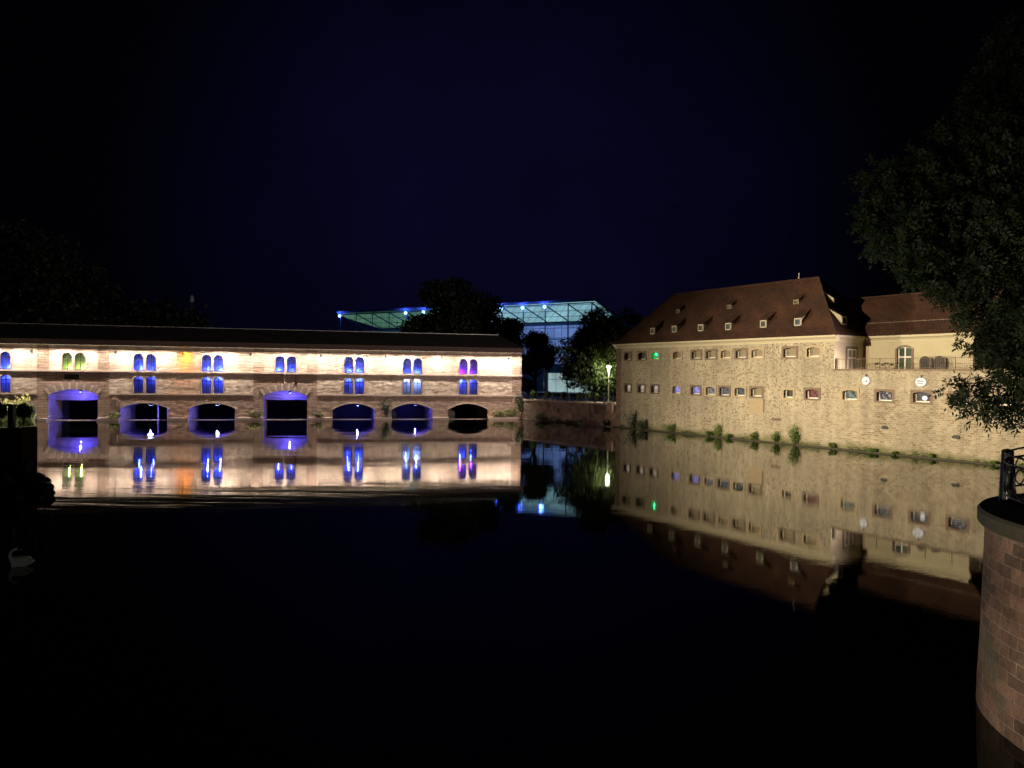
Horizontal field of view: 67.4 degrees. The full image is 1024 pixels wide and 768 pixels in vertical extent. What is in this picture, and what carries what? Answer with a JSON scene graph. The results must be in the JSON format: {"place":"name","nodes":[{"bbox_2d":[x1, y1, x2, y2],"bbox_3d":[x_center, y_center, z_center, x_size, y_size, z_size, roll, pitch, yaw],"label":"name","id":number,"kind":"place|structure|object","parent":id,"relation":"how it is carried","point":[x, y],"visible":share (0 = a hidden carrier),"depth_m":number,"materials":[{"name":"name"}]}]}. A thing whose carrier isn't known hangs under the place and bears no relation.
{"place":"outdoors","nodes":[
{"label":"outdoors","id":0,"kind":"place"},
{"bbox_2d":[0,416,29,461],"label":"islet","id":1,"kind":"object","parent":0,"point":[15,426],"visible":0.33,"depth_m":51.42,"materials":[{"name":"green plant"}]},
{"bbox_2d":[0,401,7,418],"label":"topiary tree","id":2,"kind":"object","parent":1,"relation":"on","point":[3,410],"visible":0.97,"depth_m":51.52,"materials":[{"name":"green plant"}]},
{"bbox_2d":[7,404,16,425],"bbox_3d":[-33.626,2.082,51.635,0.400,1.500,0.400,1,1,0],"label":"bollard","id":3,"kind":"object","parent":1,"relation":"on","point":[11,414],"visible":0.86,"depth_m":51.48,"materials":[{"name":"metal"}]},
{"bbox_2d":[0,413,33,427],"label":"grass","id":4,"kind":"structure","parent":1,"relation":"on","point":[18,423],"depth_m":53.51,"materials":[{"name":"green plant"}]},
{"bbox_2d":[16,402,33,422],"bbox_3d":[-33.732,2.092,53.038,1.223,1.645,1.182,1,1,0],"label":"topiary tree","id":5,"kind":"object","parent":1,"relation":"on","point":[23,411],"visible":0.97,"depth_m":52.80,"materials":[{"name":"green plant"}]},
{"bbox_2d":[69,391,921,422],"bbox_3d":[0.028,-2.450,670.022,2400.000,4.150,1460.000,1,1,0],"label":"ground","id":6,"kind":"structure","parent":0,"point":[525,396],"depth_m":133.56,"materials":[{"name":"brown stone"}]},
{"bbox_2d":[0,217,126,324],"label":"tree","id":7,"kind":"object","parent":6,"relation":"on","point":[54,292],"visible":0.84,"depth_m":146.41,"materials":[{"name":"green plant"}]},
{"bbox_2d":[107,292,212,327],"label":"tree","id":8,"kind":"object","parent":6,"relation":"on","point":[143,314],"visible":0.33,"depth_m":154.71,"materials":[{"name":"green plant"}]},
{"bbox_2d":[188,295,194,322],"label":"tower","id":9,"kind":"structure","parent":6,"relation":"on","point":[191,299],"depth_m":199.37,"materials":[{"name":"grey"}]},
{"bbox_2d":[0,323,523,420],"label":"barrage building","id":10,"kind":"structure","parent":6,"relation":"on","point":[178,373],"depth_m":111.23,"materials":[{"name":"stone"}]},
{"bbox_2d":[0,350,11,368],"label":"window","id":11,"kind":"structure","parent":10,"relation":"in","point":[3,351],"depth_m":103.15,"materials":[{"name":"stone"}]},
{"bbox_2d":[0,373,11,392],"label":"window","id":12,"kind":"structure","parent":10,"relation":"in","point":[3,374],"depth_m":103.20,"materials":[{"name":"stone"}]},
{"bbox_2d":[60,351,72,369],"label":"window","id":13,"kind":"structure","parent":10,"relation":"in","point":[62,357],"depth_m":104.93,"materials":[{"name":"stone"}]},
{"bbox_2d":[64,374,78,379],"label":"slot window","id":14,"kind":"structure","parent":10,"relation":"in","point":[66,376],"depth_m":104.99,"materials":[{"name":"black"}]},
{"bbox_2d":[73,352,86,369],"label":"window","id":15,"kind":"structure","parent":10,"relation":"in","point":[75,357],"depth_m":105.34,"materials":[{"name":"stone"}]},
{"bbox_2d":[105,412,126,418],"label":"shrub","id":16,"kind":"object","parent":10,"relation":"on","point":[111,415],"visible":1,"depth_m":105.94,"materials":[{"name":"green plant"}]},
{"bbox_2d":[132,375,143,392],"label":"window","id":17,"kind":"structure","parent":10,"relation":"in","point":[133,379],"depth_m":107.18,"materials":[{"name":"stone"}]},
{"bbox_2d":[132,353,144,370],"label":"window","id":18,"kind":"structure","parent":10,"relation":"in","point":[133,357],"depth_m":107.15,"materials":[{"name":"glass"}]},
{"bbox_2d":[144,375,156,392],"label":"window","id":19,"kind":"structure","parent":10,"relation":"in","point":[145,381],"depth_m":107.55,"materials":[{"name":"stone"}]},
{"bbox_2d":[145,353,156,370],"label":"window","id":20,"kind":"structure","parent":10,"relation":"in","point":[148,354],"depth_m":107.55,"materials":[{"name":"stone"}]},
{"bbox_2d":[200,354,211,370],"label":"window","id":21,"kind":"structure","parent":10,"relation":"in","point":[201,360],"depth_m":109.30,"materials":[{"name":"stone"}]},
{"bbox_2d":[200,375,211,392],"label":"window","id":22,"kind":"structure","parent":10,"relation":"in","point":[201,380],"depth_m":109.35,"materials":[{"name":"stone"}]},
{"bbox_2d":[212,354,223,370],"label":"window","id":23,"kind":"structure","parent":10,"relation":"in","point":[213,360],"depth_m":109.67,"materials":[{"name":"stone"}]},
{"bbox_2d":[212,375,223,393],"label":"window","id":24,"kind":"structure","parent":10,"relation":"in","point":[213,381],"depth_m":109.75,"materials":[{"name":"stone"}]},
{"bbox_2d":[248,410,264,417],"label":"shrub","id":25,"kind":"object","parent":10,"relation":"on","point":[255,414],"visible":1,"depth_m":110.36,"materials":[{"name":"green plant"}]},
{"bbox_2d":[274,355,285,371],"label":"window","id":26,"kind":"structure","parent":10,"relation":"in","point":[277,356],"depth_m":111.70,"materials":[{"name":"glass"}]},
{"bbox_2d":[286,355,296,371],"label":"window","id":27,"kind":"structure","parent":10,"relation":"in","point":[289,356],"depth_m":112.16,"materials":[{"name":"glass"}]},
{"bbox_2d":[313,410,324,417],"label":"shrub","id":28,"kind":"object","parent":10,"relation":"on","point":[320,414],"visible":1,"depth_m":112.52,"materials":[{"name":"green plant"}]},
{"bbox_2d":[343,356,353,372],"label":"window","id":29,"kind":"structure","parent":10,"relation":"in","point":[346,357],"depth_m":114.19,"materials":[{"name":"stone"}]},
{"bbox_2d":[343,377,353,393],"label":"window","id":30,"kind":"structure","parent":10,"relation":"in","point":[348,378],"depth_m":114.19,"materials":[{"name":"glass"}]},
{"bbox_2d":[354,356,364,372],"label":"window","id":31,"kind":"structure","parent":10,"relation":"in","point":[359,357],"depth_m":114.54,"materials":[{"name":"stone"}]},
{"bbox_2d":[354,377,364,393],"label":"window","id":32,"kind":"structure","parent":10,"relation":"in","point":[359,378],"depth_m":114.57,"materials":[{"name":"glass"}]},
{"bbox_2d":[381,398,391,416],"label":"shrub","id":33,"kind":"object","parent":10,"relation":"on","point":[386,409],"visible":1,"depth_m":114.97,"materials":[{"name":"green plant"}]},
{"bbox_2d":[402,377,411,393],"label":"window","id":34,"kind":"structure","parent":10,"relation":"in","point":[406,378],"depth_m":116.40,"materials":[{"name":"glass"}]},
{"bbox_2d":[402,357,412,373],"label":"window","id":35,"kind":"structure","parent":10,"relation":"in","point":[411,363],"depth_m":116.20,"materials":[{"name":"stone"}]},
{"bbox_2d":[412,357,422,373],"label":"window","id":36,"kind":"structure","parent":10,"relation":"in","point":[417,358],"depth_m":116.63,"materials":[{"name":"stone"}]},
{"bbox_2d":[412,377,422,393],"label":"window","id":37,"kind":"structure","parent":10,"relation":"in","point":[417,378],"depth_m":116.69,"materials":[{"name":"glass"}]},
{"bbox_2d":[458,378,467,394],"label":"window","id":38,"kind":"structure","parent":10,"relation":"in","point":[465,379],"depth_m":118.45,"materials":[{"name":"glass"}]},
{"bbox_2d":[458,358,468,373],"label":"window","id":39,"kind":"structure","parent":10,"relation":"in","point":[467,363],"depth_m":118.32,"materials":[{"name":"stone"}]},
{"bbox_2d":[468,378,478,394],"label":"window","id":40,"kind":"structure","parent":10,"relation":"in","point":[477,383],"depth_m":118.75,"materials":[{"name":"glass"}]},
{"bbox_2d":[469,358,478,373],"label":"window","id":41,"kind":"structure","parent":10,"relation":"in","point":[477,371],"depth_m":118.81,"materials":[{"name":"stone"}]},
{"bbox_2d":[491,410,509,416],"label":"shrub","id":42,"kind":"object","parent":10,"relation":"on","point":[500,414],"visible":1,"depth_m":119.13,"materials":[{"name":"green plant"}]},
{"bbox_2d":[504,407,522,416],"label":"shrub","id":43,"kind":"object","parent":10,"relation":"on","point":[512,412],"visible":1,"depth_m":119.54,"materials":[{"name":"green plant"}]},
{"bbox_2d":[515,393,523,411],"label":"climbing plant","id":44,"kind":"object","parent":10,"relation":"attached to","point":[519,403],"visible":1,"depth_m":120.03,"materials":[{"name":"green plant"}]},
{"bbox_2d":[396,276,504,335],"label":"broad tree","id":45,"kind":"object","parent":6,"relation":"on","point":[456,311],"visible":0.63,"depth_m":135.46,"materials":[{"name":"green plant"}]},
{"bbox_2d":[336,298,638,392],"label":"glass museum","id":46,"kind":"structure","parent":6,"relation":"on","point":[548,317],"depth_m":174.54,"materials":[{"name":"blue glass"}]},
{"bbox_2d":[496,316,524,346],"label":"bushy tree","id":47,"kind":"object","parent":6,"relation":"on","point":[512,330],"visible":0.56,"depth_m":133.96,"materials":[{"name":"green plant"}]},
{"bbox_2d":[519,329,560,396],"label":"round tree","id":48,"kind":"object","parent":6,"relation":"on","point":[539,354],"visible":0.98,"depth_m":128.14,"materials":[{"name":"green plant"}]},
{"bbox_2d":[521,399,615,426],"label":"quay wall","id":49,"kind":"structure","parent":6,"relation":"on","point":[593,413],"depth_m":111.41,"materials":[{"name":"stone"}]},
{"bbox_2d":[534,412,545,420],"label":"shrub","id":50,"kind":"object","parent":49,"relation":"attached to","point":[541,417],"visible":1,"depth_m":115.91,"materials":[{"name":"green plant"}]},
{"bbox_2d":[522,392,613,402],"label":"quay railing","id":51,"kind":"object","parent":49,"relation":"on","point":[595,399],"visible":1,"depth_m":110.86,"materials":[{"name":"metal"}]},
{"bbox_2d":[554,304,629,400],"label":"quay tree","id":52,"kind":"object","parent":6,"relation":"on","point":[590,351],"visible":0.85,"depth_m":113.60,"materials":[{"name":"green plant"}]},
{"bbox_2d":[607,365,610,401],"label":"street lamp","id":53,"kind":"object","parent":6,"relation":"on","point":[608,366],"visible":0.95,"depth_m":110.33,"materials":[{"name":"white metal"}]},
{"bbox_2d":[623,410,636,427],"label":"shrub","id":54,"kind":"object","parent":6,"relation":"on","point":[634,419],"visible":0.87,"depth_m":101.13,"materials":[{"name":"green plant"}]},
{"bbox_2d":[617,306,644,330],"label":"tree","id":55,"kind":"object","parent":6,"relation":"on","point":[633,318],"visible":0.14,"depth_m":124.35,"materials":[{"name":"green plant"}]},
{"bbox_2d":[634,419,647,429],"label":"shrub","id":56,"kind":"object","parent":6,"relation":"on","point":[641,424],"visible":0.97,"depth_m":99.21,"materials":[{"name":"green plant"}]},
{"bbox_2d":[612,276,892,448],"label":"stone building","id":57,"kind":"structure","parent":6,"relation":"on","point":[769,355],"depth_m":86.77,"materials":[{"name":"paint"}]},
{"bbox_2d":[623,351,631,360],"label":"window","id":58,"kind":"structure","parent":57,"relation":"in","point":[627,355],"depth_m":102.99,"materials":[{"name":"brown stone"}]},
{"bbox_2d":[624,383,631,392],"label":"window","id":59,"kind":"structure","parent":57,"relation":"in","point":[627,386],"depth_m":102.89,"materials":[{"name":"white paint"}]},
{"bbox_2d":[637,383,645,393],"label":"window","id":60,"kind":"structure","parent":57,"relation":"in","point":[641,388],"depth_m":100.66,"materials":[{"name":"white paint"}]},
{"bbox_2d":[637,351,646,360],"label":"window","id":61,"kind":"structure","parent":57,"relation":"in","point":[641,355],"depth_m":100.52,"materials":[{"name":"brown stone"}]},
{"bbox_2d":[650,384,658,393],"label":"window","id":62,"kind":"structure","parent":57,"relation":"in","point":[654,388],"depth_m":98.52,"materials":[{"name":"white paint"}]},
{"bbox_2d":[650,350,659,360],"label":"window","id":63,"kind":"structure","parent":57,"relation":"in","point":[653,357],"depth_m":98.38,"materials":[{"name":"green glass"}]},
{"bbox_2d":[657,422,675,432],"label":"shrub","id":64,"kind":"object","parent":57,"relation":"attached to","point":[671,427],"visible":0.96,"depth_m":94.93,"materials":[{"name":"green plant"}]},
{"bbox_2d":[671,384,681,394],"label":"window","id":65,"kind":"structure","parent":57,"relation":"in","point":[676,389],"depth_m":95.10,"materials":[{"name":"white paint"}]},
{"bbox_2d":[672,350,682,359],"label":"window","id":66,"kind":"structure","parent":57,"relation":"in","point":[676,354],"depth_m":95.03,"materials":[{"name":"beige stone"}]},
{"bbox_2d":[690,349,701,359],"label":"window","id":67,"kind":"structure","parent":57,"relation":"in","point":[695,354],"depth_m":92.28,"materials":[{"name":"white paint"}]},
{"bbox_2d":[690,385,701,395],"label":"window","id":68,"kind":"structure","parent":57,"relation":"in","point":[695,390],"depth_m":92.26,"materials":[{"name":"white paint"}]},
{"bbox_2d":[704,385,716,396],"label":"window","id":69,"kind":"structure","parent":57,"relation":"in","point":[709,390],"depth_m":90.34,"materials":[{"name":"white paint"}]},
{"bbox_2d":[705,349,716,359],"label":"window","id":70,"kind":"structure","parent":57,"relation":"in","point":[711,353],"depth_m":90.17,"materials":[{"name":"white paint"}]},
{"bbox_2d":[714,423,721,436],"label":"shrub","id":71,"kind":"object","parent":57,"relation":"attached to","point":[717,429],"visible":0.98,"depth_m":88.47,"materials":[{"name":"green plant"}]},
{"bbox_2d":[718,385,730,396],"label":"window","id":72,"kind":"structure","parent":57,"relation":"in","point":[723,391],"depth_m":88.42,"materials":[{"name":"white paint"}]},
{"bbox_2d":[719,348,731,359],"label":"window","id":73,"kind":"structure","parent":57,"relation":"in","point":[724,354],"depth_m":88.27,"materials":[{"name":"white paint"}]},
{"bbox_2d":[733,386,746,397],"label":"window","id":74,"kind":"structure","parent":57,"relation":"in","point":[738,391],"depth_m":86.48,"materials":[{"name":"white paint"}]},
{"bbox_2d":[734,348,747,359],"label":"window","id":75,"kind":"structure","parent":57,"relation":"in","point":[739,353],"depth_m":86.39,"materials":[{"name":"white paint"}]},
{"bbox_2d":[749,428,758,440],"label":"shrub","id":76,"kind":"object","parent":57,"relation":"attached to","point":[754,435],"visible":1,"depth_m":83.97,"materials":[{"name":"green plant"}]},
{"bbox_2d":[749,386,763,397],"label":"window","id":77,"kind":"structure","parent":57,"relation":"in","point":[754,391],"depth_m":84.46,"materials":[{"name":"white paint"}]},
{"bbox_2d":[750,347,764,358],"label":"window","id":78,"kind":"structure","parent":57,"relation":"in","point":[755,353],"depth_m":84.37,"materials":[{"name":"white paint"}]},
{"bbox_2d":[770,431,779,442],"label":"shrub","id":79,"kind":"object","parent":57,"relation":"attached to","point":[775,438],"visible":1,"depth_m":81.47,"materials":[{"name":"green plant"}]},
{"bbox_2d":[782,388,794,399],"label":"window","id":80,"kind":"structure","parent":57,"relation":"in","point":[787,393],"depth_m":80.85,"materials":[{"name":"white paint"}]},
{"bbox_2d":[781,346,797,358],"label":"window","id":81,"kind":"structure","parent":57,"relation":"in","point":[787,352],"depth_m":80.77,"materials":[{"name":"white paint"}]},
{"bbox_2d":[786,424,800,444],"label":"shrub","id":82,"kind":"object","parent":57,"relation":"attached to","point":[794,437],"visible":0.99,"depth_m":79.39,"materials":[{"name":"green plant"}]},
{"bbox_2d":[803,387,820,400],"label":"window","id":83,"kind":"structure","parent":57,"relation":"in","point":[814,394],"depth_m":78.43,"materials":[{"name":"white paint"}]},
{"bbox_2d":[805,345,821,358],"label":"window","id":84,"kind":"structure","parent":57,"relation":"in","point":[812,351],"depth_m":78.28,"materials":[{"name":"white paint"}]},
{"bbox_2d":[845,346,857,368],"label":"terrace door","id":85,"kind":"structure","parent":57,"relation":"in","point":[851,352],"depth_m":77.35,"materials":[{"name":"white paint"}]},
{"bbox_2d":[841,3,1023,437],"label":"foreground tree","id":86,"kind":"object","parent":6,"relation":"on","point":[982,232],"visible":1,"depth_m":16.75,"materials":[{"name":"green plant"}]},
{"bbox_2d":[0,401,1023,767],"bbox_3d":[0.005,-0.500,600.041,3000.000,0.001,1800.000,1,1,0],"label":"water","id":87,"kind":"structure","parent":0,"point":[450,593],"depth_m":23.84,"materials":[{"name":"black liquid"}]},
{"bbox_2d":[0,415,36,471],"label":"islet wall","id":88,"kind":"structure","parent":87,"relation":"in","point":[9,443],"depth_m":49.82,"materials":[{"name":"black stone"}]},
{"bbox_2d":[8,548,34,566],"bbox_3d":[-17.425,6.171,27.294,0.835,0.723,0.428,0,1,-14],"label":"swan","id":89,"kind":"object","parent":87,"relation":"on","point":[21,561],"visible":1,"depth_m":27.16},
{"bbox_2d":[0,460,55,502],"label":"bush","id":90,"kind":"object","parent":87,"relation":"in","point":[37,486],"visible":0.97,"depth_m":43.22,"materials":[{"name":"plant"}]},
{"bbox_2d":[704,431,714,436],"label":"shrub","id":91,"kind":"object","parent":87,"relation":"in","point":[707,433],"visible":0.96,"depth_m":89.52,"materials":[{"name":"green plant"}]},
{"bbox_2d":[621,424,1023,465],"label":"weeds","id":92,"kind":"object","parent":87,"relation":"on","point":[849,447],"visible":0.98,"depth_m":73.60,"materials":[{"name":"green plant"}]},
{"bbox_2d":[831,369,1023,467],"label":"river wall","id":93,"kind":"structure","parent":87,"relation":"in","point":[906,416],"depth_m":69.23,"materials":[{"name":"brown stone"}]},
{"bbox_2d":[828,442,835,447],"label":"shrub","id":94,"kind":"object","parent":93,"relation":"attached to","point":[831,445],"visible":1,"depth_m":75.70,"materials":[{"name":"green plant"}]},
{"bbox_2d":[840,388,859,401],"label":"window","id":95,"kind":"structure","parent":93,"relation":"in","point":[846,394],"depth_m":74.79,"materials":[{"name":"white paint"}]},
{"bbox_2d":[862,374,869,384],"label":"round sign","id":96,"kind":"object","parent":93,"relation":"attached to","point":[865,380],"visible":1,"depth_m":72.87,"materials":[{"name":"white"}]},
{"bbox_2d":[874,389,894,402],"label":"window","id":97,"kind":"structure","parent":93,"relation":"in","point":[880,396],"depth_m":71.69,"materials":[{"name":"white paint"}]},
{"bbox_2d":[835,357,983,368],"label":"terrace railing","id":98,"kind":"object","parent":93,"relation":"on","point":[915,362],"visible":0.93,"depth_m":69.60,"materials":[{"name":"black metal"}]},
{"bbox_2d":[915,375,925,385],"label":"round sign","id":99,"kind":"object","parent":93,"relation":"attached to","point":[920,381],"visible":1,"depth_m":68.33,"materials":[{"name":"white metal"}]},
{"bbox_2d":[910,390,932,404],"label":"window","id":100,"kind":"structure","parent":93,"relation":"in","point":[916,396],"depth_m":68.78,"materials":[{"name":"white paint"}]},
{"bbox_2d":[849,286,1023,368],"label":"terrace wing","id":101,"kind":"structure","parent":93,"relation":"on","point":[912,326],"depth_m":75.31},
{"bbox_2d":[895,345,913,368],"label":"window","id":102,"kind":"structure","parent":101,"relation":"in","point":[906,352],"depth_m":74.85,"materials":[{"name":"white paint"}]},
{"bbox_2d":[933,356,944,368],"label":"folded table","id":103,"kind":"object","parent":93,"relation":"on","point":[942,364],"visible":0.74,"depth_m":71.18,"materials":[{"name":"metal"}]},
{"bbox_2d":[947,391,971,405],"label":"window","id":104,"kind":"structure","parent":93,"relation":"in","point":[951,392],"depth_m":66.08,"materials":[{"name":"white paint"}]},
{"bbox_2d":[976,493,1023,750],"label":"bastion","id":105,"kind":"object","parent":87,"relation":"in","point":[1000,685],"visible":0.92,"depth_m":15.34,"materials":[{"name":"brown brick"}]},
{"bbox_2d":[998,447,1023,503],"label":"bastion railing","id":106,"kind":"object","parent":105,"relation":"on","point":[1007,485],"visible":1,"depth_m":17.19,"materials":[{"name":"metal"}]},
{"bbox_2d":[0,0,1023,338],"label":"sky","id":107,"kind":"structure","parent":0,"point":[271,164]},
{"bbox_2d":[527,392,611,397],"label":"plaza wall","id":108,"kind":"structure","parent":0,"point":[557,394],"depth_m":138.03,"materials":[{"name":"brown stone"}]},
{"bbox_2d":[919,356,928,368],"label":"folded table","id":109,"kind":"object","parent":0,"point":[925,362],"visible":0.6,"depth_m":72.37,"materials":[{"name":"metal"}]},
{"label":"bank","id":110,"kind":"structure","parent":0,"visible":0},
{"bbox_2d":[0,394,37,422],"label":"lit bush","id":111,"kind":"object","parent":110,"relation":"on","point":[20,401],"visible":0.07,"depth_m":84.37,"materials":[{"name":"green plant"}]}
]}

